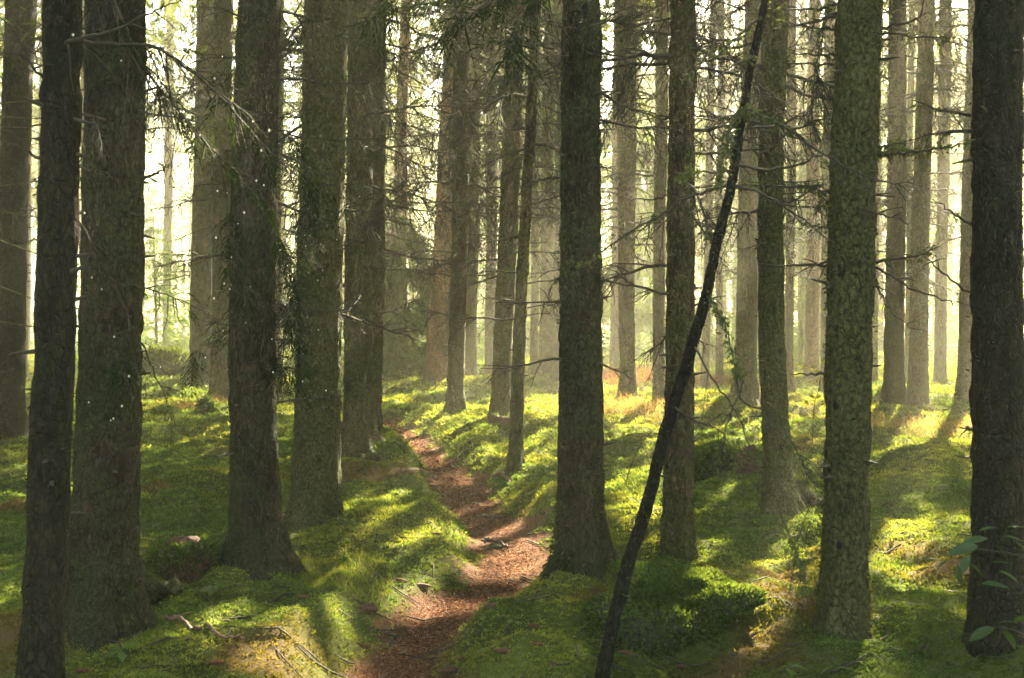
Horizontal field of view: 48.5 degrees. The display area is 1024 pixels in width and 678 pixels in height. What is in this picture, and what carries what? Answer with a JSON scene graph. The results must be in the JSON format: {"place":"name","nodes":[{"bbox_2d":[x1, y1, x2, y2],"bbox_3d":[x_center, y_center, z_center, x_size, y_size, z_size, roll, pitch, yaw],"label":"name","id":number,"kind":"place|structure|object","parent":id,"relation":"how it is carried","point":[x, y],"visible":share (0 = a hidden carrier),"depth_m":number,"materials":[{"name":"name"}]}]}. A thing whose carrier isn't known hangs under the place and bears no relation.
{"place":"outdoors","nodes":[
{"label":"outdoors","id":0,"kind":"place"},
{"bbox_2d":[0,334,1023,677],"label":"ground","id":1,"kind":"structure","parent":0,"point":[734,662],"depth_m":7.16,"materials":[{"name":"green plant"}]},
{"bbox_2d":[0,0,163,377],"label":"spruce tree","id":2,"kind":"object","parent":1,"relation":"on","point":[34,131],"visible":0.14,"depth_m":26.52,"materials":[{"name":"brown plant"}]},
{"bbox_2d":[75,668,94,673],"bbox_3d":[-2.036,1.589,5.445,0.100,0.027,0.028,4,1,-12],"label":"spruce cone","id":3,"kind":"object","parent":1,"relation":"on","point":[81,670],"visible":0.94,"depth_m":5.43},
{"bbox_2d":[0,0,196,290],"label":"spruce tree","id":4,"kind":"object","parent":1,"relation":"on","point":[169,11],"visible":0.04,"depth_m":27.75,"materials":[{"name":"green plant"}]},
{"bbox_2d":[0,0,234,438],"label":"spruce tree","id":5,"kind":"object","parent":1,"relation":"on","point":[21,19],"visible":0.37,"depth_m":14.66,"materials":[{"name":"black plant"}]},
{"bbox_2d":[20,0,218,653],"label":"spruce tree","id":6,"kind":"object","parent":1,"relation":"on","point":[107,601],"visible":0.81,"depth_m":5.74,"materials":[{"name":"brown plant"}]},
{"bbox_2d":[102,642,139,665],"bbox_3d":[-1.861,1.509,5.436,0.168,0.108,0.155,0,2,0],"label":"seedling","id":7,"kind":"object","parent":1,"relation":"on","point":[122,656],"visible":0.99,"depth_m":5.42,"materials":[{"name":"green plant"}]},
{"bbox_2d":[140,559,182,604],"bbox_3d":[-2.273,1.432,6.826,0.272,0.274,1.243,-1,2,-31],"label":"root","id":8,"kind":"object","parent":1,"relation":"on","point":[157,590],"visible":0.45,"depth_m":6.41,"materials":[{"name":"brown plant"}]},
{"bbox_2d":[141,214,189,352],"bbox_3d":[-11.960,-1.290,37.852,4.231,5.757,3.778,0,2,0],"label":"young spruce","id":9,"kind":"object","parent":1,"relation":"on","point":[153,243],"visible":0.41,"depth_m":37.82,"materials":[{"name":"green plant"}]},
{"bbox_2d":[142,342,189,376],"bbox_3d":[-6.730,0.490,22.292,1.250,0.871,1.307,1,2,42],"label":"boulder","id":10,"kind":"object","parent":1,"relation":"on","point":[170,360],"visible":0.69,"depth_m":22.12,"materials":[{"name":"stone"}]},
{"bbox_2d":[145,0,196,346],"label":"spruce tree","id":11,"kind":"object","parent":1,"relation":"on","point":[168,198],"visible":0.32,"depth_m":43.78,"materials":[{"name":"brown plant"}]},
{"bbox_2d":[0,0,360,677],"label":"spruce tree","id":12,"kind":"object","parent":1,"relation":"on","point":[40,653],"visible":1,"depth_m":4.58,"materials":[{"name":"black plant"}]},
{"bbox_2d":[144,532,223,583],"bbox_3d":[-2.083,1.464,7.304,0.544,0.450,0.498,0,2,0],"label":"rock","id":13,"kind":"object","parent":1,"relation":"on","point":[189,558],"visible":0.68,"depth_m":7.14,"materials":[{"name":"green stone"}]},
{"bbox_2d":[0,0,399,399],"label":"spruce tree","id":14,"kind":"object","parent":1,"relation":"on","point":[218,376],"visible":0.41,"depth_m":19.22,"materials":[{"name":"brown plant"}]},
{"bbox_2d":[195,394,219,414],"bbox_3d":[-4.339,0.964,16.267,0.421,0.379,0.437,0,2,0],"label":"mossy stump","id":15,"kind":"object","parent":1,"relation":"on","point":[203,403],"visible":0.84,"depth_m":16.18,"materials":[{"name":"green plant"}]},
{"bbox_2d":[142,392,277,411],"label":"dry grass","id":16,"kind":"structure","parent":1,"relation":"on","point":[185,402],"depth_m":17.05,"materials":[{"name":"beige plant"}]},
{"bbox_2d":[198,581,227,596],"bbox_3d":[-1.768,1.515,6.841,0.150,0.115,0.175,1,2,41],"label":"seedling","id":17,"kind":"object","parent":1,"relation":"on","point":[212,589],"visible":1,"depth_m":6.83,"materials":[{"name":"green plant"}]},
{"bbox_2d":[35,0,396,388],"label":"spruce tree","id":18,"kind":"object","parent":1,"relation":"on","point":[201,286],"visible":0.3,"depth_m":21.62,"materials":[{"name":"brown plant"}]},
{"bbox_2d":[207,660,224,664],"bbox_3d":[-1.395,1.524,5.363,0.080,0.022,0.022,4,0,-23],"label":"spruce cone","id":19,"kind":"object","parent":1,"relation":"on","point":[212,662],"visible":1,"depth_m":5.36,"materials":[{"name":"brown plant"}]},
{"bbox_2d":[169,0,400,582],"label":"spruce tree","id":20,"kind":"object","parent":1,"relation":"on","point":[257,544],"visible":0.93,"depth_m":7.22,"materials":[{"name":"brown plant"}]},
{"bbox_2d":[72,21,336,420],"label":"dew drops","id":21,"kind":"object","parent":20,"relation":"attached to","point":[214,78],"visible":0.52,"depth_m":5.36,"materials":[{"name":"clear liquid"}]},
{"bbox_2d":[297,594,311,598],"bbox_3d":[-1.226,1.532,6.764,0.100,0.027,0.028,4,-1,-29],"label":"spruce cone","id":22,"kind":"object","parent":1,"relation":"on","point":[303,596],"visible":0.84,"depth_m":6.75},
{"bbox_2d":[181,0,440,532],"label":"spruce tree","id":23,"kind":"object","parent":1,"relation":"on","point":[315,496],"visible":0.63,"depth_m":8.76,"materials":[{"name":"brown plant"}]},
{"bbox_2d":[145,0,502,400],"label":"spruce tree","id":24,"kind":"object","parent":1,"relation":"on","point":[285,143],"visible":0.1,"depth_m":20.48,"materials":[{"name":"brown plant"}]},
{"bbox_2d":[357,642,368,648],"bbox_3d":[-0.837,1.694,6.288,0.110,0.030,0.030,6,4,23],"label":"spruce cone","id":25,"kind":"object","parent":1,"relation":"on","point":[363,646],"visible":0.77,"depth_m":6.27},
{"bbox_2d":[349,442,380,460],"bbox_3d":[-1.598,1.199,12.061,0.187,0.364,1.210,-1,2,-25],"label":"root","id":26,"kind":"object","parent":1,"relation":"on","point":[355,451],"visible":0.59,"depth_m":12.10,"materials":[{"name":"brown plant"}]},
{"bbox_2d":[357,602,377,611],"bbox_3d":[-0.881,1.610,6.828,0.159,0.063,0.066,0,2,0],"label":"bark chunk","id":27,"kind":"object","parent":1,"relation":"on","point":[369,607],"visible":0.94,"depth_m":6.81,"materials":[{"name":"brown wood"}]},
{"bbox_2d":[280,0,476,429],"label":"spruce tree","id":28,"kind":"object","parent":1,"relation":"on","point":[378,293],"visible":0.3,"depth_m":13.58,"materials":[{"name":"brown plant"}]},
{"bbox_2d":[342,202,434,376],"bbox_3d":[-2.513,-0.857,26.459,3.262,4.692,3.232,0,2,0],"label":"young spruce","id":29,"kind":"object","parent":1,"relation":"on","point":[407,356],"visible":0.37,"depth_m":26.15,"materials":[{"name":"green plant"}]},
{"bbox_2d":[344,3,433,374],"bbox_3d":[-2.819,-4.964,25.031,2.375,12.360,2.338,2,2,45],"label":"spruce tree","id":30,"kind":"object","parent":1,"relation":"on","point":[389,230],"visible":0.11,"depth_m":25.27,"materials":[{"name":"green plant"}]},
{"bbox_2d":[380,629,405,630],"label":"twig","id":31,"kind":"object","parent":1,"relation":"on","point":[391,629],"visible":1,"depth_m":6.71,"materials":[{"name":"brown wood"}]},
{"bbox_2d":[347,0,442,354],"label":"pine tree","id":32,"kind":"object","parent":1,"relation":"on","point":[402,38],"visible":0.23,"depth_m":27.45,"materials":[{"name":"brown plant"}]},
{"bbox_2d":[396,578,407,582],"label":"spruce cone","id":33,"kind":"object","parent":1,"relation":"on","point":[401,579],"visible":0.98,"depth_m":7.35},
{"bbox_2d":[400,467,437,479],"bbox_3d":[-0.962,1.416,11.968,0.192,0.287,1.223,0,2,10],"label":"root","id":34,"kind":"object","parent":1,"relation":"on","point":[413,470],"visible":0.74,"depth_m":11.94,"materials":[{"name":"brown plant"}]},
{"bbox_2d":[278,0,560,414],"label":"spruce tree","id":35,"kind":"object","parent":1,"relation":"on","point":[455,397],"visible":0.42,"depth_m":17.03,"materials":[{"name":"brown plant"}]},
{"bbox_2d":[416,583,430,587],"bbox_3d":[-0.586,1.614,7.446,0.110,0.030,0.030,4,1,-6],"label":"spruce cone","id":36,"kind":"object","parent":1,"relation":"on","point":[423,585],"visible":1,"depth_m":7.44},
{"bbox_2d":[296,409,551,677],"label":"needle litter","id":37,"kind":"object","parent":1,"relation":"on","point":[455,603],"visible":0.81,"depth_m":7.91,"materials":[{"name":"brown plant"}]},
{"bbox_2d":[229,0,634,457],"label":"spruce tree","id":38,"kind":"object","parent":1,"relation":"on","point":[358,421],"visible":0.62,"depth_m":12.32,"materials":[{"name":"brown plant"}]},
{"bbox_2d":[439,667,454,672],"bbox_3d":[-0.320,1.701,5.848,0.110,0.030,0.030,4,1,-6],"label":"spruce cone","id":39,"kind":"object","parent":1,"relation":"on","point":[446,669],"visible":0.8,"depth_m":5.84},
{"bbox_2d":[413,309,484,356],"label":"young spruce","id":40,"kind":"object","parent":1,"relation":"on","point":[465,338],"visible":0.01,"depth_m":35.83,"materials":[{"name":"green plant"}]},
{"bbox_2d":[386,4,542,383],"bbox_3d":[-1.243,-8.992,24.587,5.267,20.350,5.122,0,2,0],"label":"pine tree","id":41,"kind":"object","parent":1,"relation":"on","point":[435,369],"visible":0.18,"depth_m":24.52,"materials":[{"name":"brown plant"}]},
{"bbox_2d":[348,0,601,375],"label":"spruce tree","id":42,"kind":"object","parent":1,"relation":"on","point":[471,361],"visible":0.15,"depth_m":24.89,"materials":[{"name":"brown plant"}]},
{"bbox_2d":[475,514,501,518],"bbox_3d":[-0.205,1.582,10.135,0.243,0.047,0.100,0,2,5],"label":"root","id":43,"kind":"object","parent":1,"relation":"on","point":[479,516],"visible":0.98,"depth_m":10.12,"materials":[{"name":"brown plant"}]},
{"bbox_2d":[486,602,497,612],"bbox_3d":[-0.112,1.493,6.321,0.070,0.063,0.061,0,2,0],"label":"bark chunk","id":44,"kind":"object","parent":1,"relation":"on","point":[491,605],"visible":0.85,"depth_m":6.30,"materials":[{"name":"brown wood"}]},
{"bbox_2d":[481,537,508,548],"bbox_3d":[-0.095,1.588,8.872,0.298,0.062,0.148,1,2,41],"label":"root","id":45,"kind":"object","parent":1,"relation":"on","point":[488,539],"visible":1,"depth_m":8.93,"materials":[{"name":"brown plant"}]},
{"bbox_2d":[487,542,504,549],"bbox_3d":[-0.128,1.642,8.896,0.193,0.105,0.205,1,2,18],"label":"stone","id":46,"kind":"object","parent":1,"relation":"on","point":[496,545],"visible":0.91,"depth_m":8.86,"materials":[{"name":"grey stone"}]},
{"bbox_2d":[486,411,509,426],"bbox_3d":[-0.131,1.144,15.909,0.500,0.314,0.409,0,2,0],"label":"earth clod","id":47,"kind":"object","parent":1,"relation":"on","point":[497,418],"visible":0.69,"depth_m":15.84,"materials":[{"name":"brown soil"}]},
{"bbox_2d":[492,471,510,481],"bbox_3d":[-0.076,1.441,11.833,0.093,0.082,0.712,0,2,-15],"label":"root","id":48,"kind":"object","parent":1,"relation":"on","point":[502,473],"visible":0.88,"depth_m":11.96,"materials":[{"name":"brown plant"}]},
{"bbox_2d":[391,0,612,374],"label":"spruce tree","id":49,"kind":"object","parent":1,"relation":"on","point":[489,346],"visible":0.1,"depth_m":26.52,"materials":[{"name":"brown plant"}]},
{"bbox_2d":[494,648,510,653],"bbox_3d":[-0.029,1.521,5.543,0.120,0.033,0.033,4,1,-7],"label":"spruce cone","id":50,"kind":"object","parent":1,"relation":"on","point":[501,650],"visible":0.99,"depth_m":5.53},
{"bbox_2d":[0,346,1023,677],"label":"moss","id":51,"kind":"object","parent":1,"relation":"on","point":[418,414],"visible":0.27,"depth_m":8.65,"materials":[{"name":"green plant"}]},
{"bbox_2d":[163,612,245,639],"bbox_3d":[-1.570,1.476,5.823,0.650,0.116,0.145,2,2,44],"label":"fallen branch","id":52,"kind":"object","parent":51,"relation":"on","point":[182,620],"visible":0.97,"depth_m":5.85,"materials":[{"name":"brown wood"}]},
{"bbox_2d":[0,0,1023,356],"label":"distant wood","id":53,"kind":"object","parent":1,"relation":"on","point":[186,230],"visible":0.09,"depth_m":56.54,"materials":[{"name":"green wood"}]},
{"bbox_2d":[14,411,1011,677],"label":"twig litter","id":54,"kind":"object","parent":1,"relation":"on","point":[634,661],"visible":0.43,"depth_m":6.24,"materials":[{"name":"brown wood"}]},
{"bbox_2d":[507,616,521,640],"bbox_3d":[0.011,1.427,5.584,0.078,0.130,0.081,1,2,26],"label":"seedling","id":55,"kind":"object","parent":1,"relation":"on","point":[509,621],"visible":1,"depth_m":5.58,"materials":[{"name":"green plant"}]},
{"bbox_2d":[343,0,699,581],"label":"spruce tree","id":56,"kind":"object","parent":1,"relation":"on","point":[582,543],"visible":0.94,"depth_m":6.98,"materials":[{"name":"brown plant"}]},
{"bbox_2d":[28,161,1023,364],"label":"undergrowth","id":57,"kind":"object","parent":1,"relation":"on","point":[952,331],"visible":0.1,"depth_m":38.59,"materials":[{"name":"green plant"}]},
{"bbox_2d":[386,0,668,416],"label":"spruce tree","id":58,"kind":"object","parent":1,"relation":"on","point":[509,207],"visible":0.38,"depth_m":16.30,"materials":[{"name":"brown plant"}]},
{"bbox_2d":[405,1,657,475],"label":"spruce tree","id":59,"kind":"object","parent":1,"relation":"on","point":[515,457],"visible":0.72,"depth_m":11.82,"materials":[{"name":"brown plant"}]},
{"bbox_2d":[527,623,539,627],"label":"spruce cone","id":60,"kind":"object","parent":1,"relation":"on","point":[533,625],"visible":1,"depth_m":6.06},
{"bbox_2d":[415,0,654,375],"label":"spruce tree","id":61,"kind":"object","parent":1,"relation":"on","point":[545,340],"visible":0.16,"depth_m":24.96,"materials":[{"name":"brown plant"}]},
{"bbox_2d":[530,641,545,645],"bbox_3d":[0.126,1.485,5.542,0.080,0.022,0.022,4,1,-12],"label":"spruce cone","id":62,"kind":"object","parent":1,"relation":"on","point":[538,643],"visible":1,"depth_m":5.53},
{"bbox_2d":[438,0,654,375],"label":"spruce tree","id":63,"kind":"object","parent":1,"relation":"on","point":[533,338],"visible":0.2,"depth_m":24.70,"materials":[{"name":"brown plant"}]},
{"bbox_2d":[483,81,610,304],"bbox_3d":[1.093,-3.547,32.889,3.947,8.702,3.558,0,2,0],"label":"young spruce","id":64,"kind":"object","parent":1,"relation":"on","point":[529,288],"visible":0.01,"depth_m":32.51,"materials":[{"name":"green plant"}]},
{"bbox_2d":[437,0,669,383],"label":"spruce tree","id":65,"kind":"object","parent":1,"relation":"on","point":[555,351],"visible":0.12,"depth_m":24.36,"materials":[{"name":"brown plant"}]},
{"bbox_2d":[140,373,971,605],"bbox_3d":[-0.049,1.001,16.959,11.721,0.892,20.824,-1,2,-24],"label":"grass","id":66,"kind":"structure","parent":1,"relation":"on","point":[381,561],"depth_m":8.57,"materials":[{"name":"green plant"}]},
{"bbox_2d":[489,1,719,376],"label":"spruce tree","id":67,"kind":"object","parent":1,"relation":"on","point":[614,357],"visible":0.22,"depth_m":25.70,"materials":[{"name":"brown plant"}]},
{"bbox_2d":[474,0,735,402],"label":"spruce tree","id":68,"kind":"object","parent":1,"relation":"on","point":[626,325],"visible":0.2,"depth_m":18.89,"materials":[{"name":"brown plant"}]},
{"bbox_2d":[525,358,711,388],"bbox_3d":[2.439,0.718,24.850,4.841,0.844,3.812,-1,2,-24],"label":"dead bracken","id":69,"kind":"object","parent":1,"relation":"on","point":[612,375],"visible":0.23,"depth_m":24.65,"materials":[{"name":"orange plant"}]},
{"bbox_2d":[524,387,722,421],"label":"dry grass","id":70,"kind":"structure","parent":1,"relation":"on","point":[621,401],"depth_m":17.38,"materials":[{"name":"yellow plant"}]},
{"bbox_2d":[618,650,632,654],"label":"spruce cone","id":71,"kind":"object","parent":1,"relation":"on","point":[625,652],"visible":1,"depth_m":5.60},
{"bbox_2d":[625,424,660,482],"bbox_3d":[1.203,1.058,10.435,0.348,0.585,0.131,0,2,0],"label":"bare shoot","id":72,"kind":"object","parent":1,"relation":"on","point":[636,453],"visible":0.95,"depth_m":10.41,"materials":[{"name":"brown wood"}]},
{"bbox_2d":[600,87,699,340],"bbox_3d":[2.865,-2.973,29.902,3.882,7.909,3.954,1,2,23],"label":"young spruce","id":73,"kind":"object","parent":1,"relation":"on","point":[642,315],"visible":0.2,"depth_m":29.38,"materials":[{"name":"green plant"}]},
{"bbox_2d":[494,0,812,407],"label":"spruce tree","id":74,"kind":"object","parent":1,"relation":"on","point":[659,176],"visible":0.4,"depth_m":17.75,"materials":[{"name":"brown plant"}]},
{"bbox_2d":[506,0,821,562],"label":"spruce tree","id":75,"kind":"object","parent":1,"relation":"on","point":[677,533],"visible":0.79,"depth_m":7.48,"materials":[{"name":"brown plant"}]},
{"bbox_2d":[578,558,769,658],"bbox_3d":[0.926,1.427,6.048,1.146,0.399,0.859,0,2,0],"label":"boulder","id":76,"kind":"object","parent":1,"relation":"on","point":[668,608],"visible":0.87,"depth_m":5.85,"materials":[{"name":"plant"}]},
{"bbox_2d":[635,61,757,363],"bbox_3d":[5.310,-3.881,33.859,3.986,9.761,4.186,1,2,36],"label":"young spruce","id":77,"kind":"object","parent":1,"relation":"on","point":[712,338],"visible":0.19,"depth_m":33.48,"materials":[{"name":"green plant"}]},
{"bbox_2d":[601,0,800,382],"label":"spruce tree","id":78,"kind":"object","parent":1,"relation":"on","point":[719,360],"visible":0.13,"depth_m":24.08,"materials":[{"name":"brown plant"}]},
{"bbox_2d":[600,0,802,387],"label":"spruce tree","id":79,"kind":"object","parent":1,"relation":"on","point":[706,332],"visible":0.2,"depth_m":23.21,"materials":[{"name":"brown plant"}]},
{"bbox_2d":[694,439,734,483],"bbox_3d":[2.062,1.259,11.347,0.616,0.512,0.650,1,2,44],"label":"boulder","id":80,"kind":"object","parent":1,"relation":"on","point":[706,452],"visible":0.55,"depth_m":11.17,"materials":[{"name":"plant"}]},
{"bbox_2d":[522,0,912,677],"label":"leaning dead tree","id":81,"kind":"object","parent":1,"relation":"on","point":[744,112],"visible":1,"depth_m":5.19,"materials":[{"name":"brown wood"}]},
{"bbox_2d":[636,369,798,389],"bbox_3d":[4.229,0.871,23.999,3.808,0.645,2.880,-1,2,-25],"label":"dead bracken","id":82,"kind":"object","parent":1,"relation":"on","point":[721,380],"visible":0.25,"depth_m":23.65,"materials":[{"name":"orange plant"}]},
{"bbox_2d":[729,443,762,473],"bbox_3d":[2.248,1.252,10.869,0.365,0.504,0.367,0,2,0],"label":"rotten stump","id":83,"kind":"object","parent":1,"relation":"on","point":[742,456],"visible":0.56,"depth_m":10.80,"materials":[{"name":"brown wood"}]},
{"bbox_2d":[602,0,897,516],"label":"spruce tree","id":84,"kind":"object","parent":1,"relation":"on","point":[779,492],"visible":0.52,"depth_m":8.50,"materials":[{"name":"brown plant"}]},
{"bbox_2d":[602,0,906,409],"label":"spruce tree","id":85,"kind":"object","parent":1,"relation":"on","point":[746,312],"visible":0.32,"depth_m":18.28,"materials":[{"name":"brown plant"}]},
{"bbox_2d":[731,120,821,367],"bbox_3d":[8.066,-2.380,32.027,4.066,7.739,3.841,0,2,0],"label":"young spruce","id":86,"kind":"object","parent":1,"relation":"on","point":[799,346],"visible":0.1,"depth_m":31.93,"materials":[{"name":"green plant"}]},
{"bbox_2d":[668,0,910,392],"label":"spruce tree","id":87,"kind":"object","parent":1,"relation":"on","point":[789,289],"visible":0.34,"depth_m":21.55,"materials":[{"name":"brown plant"}]},
{"bbox_2d":[775,662,807,674],"bbox_3d":[1.235,1.479,4.976,0.119,0.123,0.148,0,2,-15],"label":"seedling","id":88,"kind":"object","parent":1,"relation":"on","point":[795,664],"visible":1,"depth_m":4.98,"materials":[{"name":"green plant"}]},
{"bbox_2d":[792,359,824,444],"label":"sapling","id":89,"kind":"object","parent":1,"relation":"on","point":[811,395],"visible":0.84,"depth_m":13.21,"materials":[{"name":"green plant"}]},
{"bbox_2d":[796,480,822,507],"bbox_3d":[2.334,1.230,9.019,0.195,0.204,0.808,0,2,0],"label":"root","id":90,"kind":"object","parent":1,"relation":"on","point":[814,499],"visible":0.67,"depth_m":8.91,"materials":[{"name":"brown plant"}]},
{"bbox_2d":[705,0,964,391],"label":"spruce tree","id":91,"kind":"object","parent":1,"relation":"on","point":[824,246],"visible":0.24,"depth_m":22.52,"materials":[{"name":"brown plant"}]},
{"bbox_2d":[821,660,854,677],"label":"seedling","id":92,"kind":"object","parent":1,"relation":"on","point":[826,668],"visible":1,"depth_m":4.89,"materials":[{"name":"green plant"}]},
{"bbox_2d":[737,0,970,641],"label":"spruce tree","id":93,"kind":"object","parent":1,"relation":"on","point":[844,608],"visible":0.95,"depth_m":5.50,"materials":[{"name":"brown plant"}]},
{"bbox_2d":[737,406,971,439],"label":"dry grass","id":94,"kind":"structure","parent":1,"relation":"on","point":[920,423],"depth_m":15.47,"materials":[{"name":"yellow plant"}]},
{"bbox_2d":[784,0,937,380],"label":"spruce tree","id":95,"kind":"object","parent":1,"relation":"on","point":[812,351],"visible":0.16,"depth_m":24.77,"materials":[{"name":"brown wood"}]},
{"bbox_2d":[836,0,918,381],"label":"spruce tree","id":96,"kind":"object","parent":1,"relation":"on","point":[875,349],"visible":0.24,"depth_m":24.64,"materials":[{"name":"brown plant"}]},
{"bbox_2d":[797,0,972,403],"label":"spruce tree","id":97,"kind":"object","parent":1,"relation":"on","point":[893,389],"visible":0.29,"depth_m":19.00,"materials":[{"name":"brown plant"}]},
{"bbox_2d":[793,0,1023,407],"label":"spruce tree","id":98,"kind":"object","parent":1,"relation":"on","point":[917,391],"visible":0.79,"depth_m":18.43,"materials":[{"name":"brown plant"}]},
{"bbox_2d":[804,0,1023,384],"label":"spruce tree","id":99,"kind":"object","parent":1,"relation":"on","point":[940,347],"visible":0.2,"depth_m":24.10,"materials":[{"name":"brown plant"}]},
{"bbox_2d":[813,0,1023,403],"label":"spruce tree","id":100,"kind":"object","parent":1,"relation":"on","point":[963,382],"visible":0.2,"depth_m":19.05,"materials":[{"name":"brown plant"}]},
{"bbox_2d":[813,0,1023,383],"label":"spruce tree","id":101,"kind":"object","parent":1,"relation":"on","point":[910,120],"visible":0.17,"depth_m":23.83,"materials":[{"name":"plant"}]},
{"bbox_2d":[904,0,1023,657],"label":"spruce tree","id":102,"kind":"object","parent":1,"relation":"on","point":[996,342],"visible":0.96,"depth_m":5.29,"materials":[{"name":"black plant"}]},
{"bbox_2d":[915,526,1023,587],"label":"leafy shrub","id":103,"kind":"object","parent":1,"relation":"on","point":[968,545],"visible":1,"depth_m":4.04,"materials":[{"name":"green plant"}]},
{"bbox_2d":[949,607,1023,648],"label":"leafy shrub","id":104,"kind":"object","parent":1,"relation":"on","point":[981,632],"visible":1,"depth_m":4.12,"materials":[{"name":"green plant"}]},
{"bbox_2d":[0,0,1023,336],"label":"sky","id":105,"kind":"structure","parent":0,"point":[159,176],"materials":[{"name":"white"}]}
]}

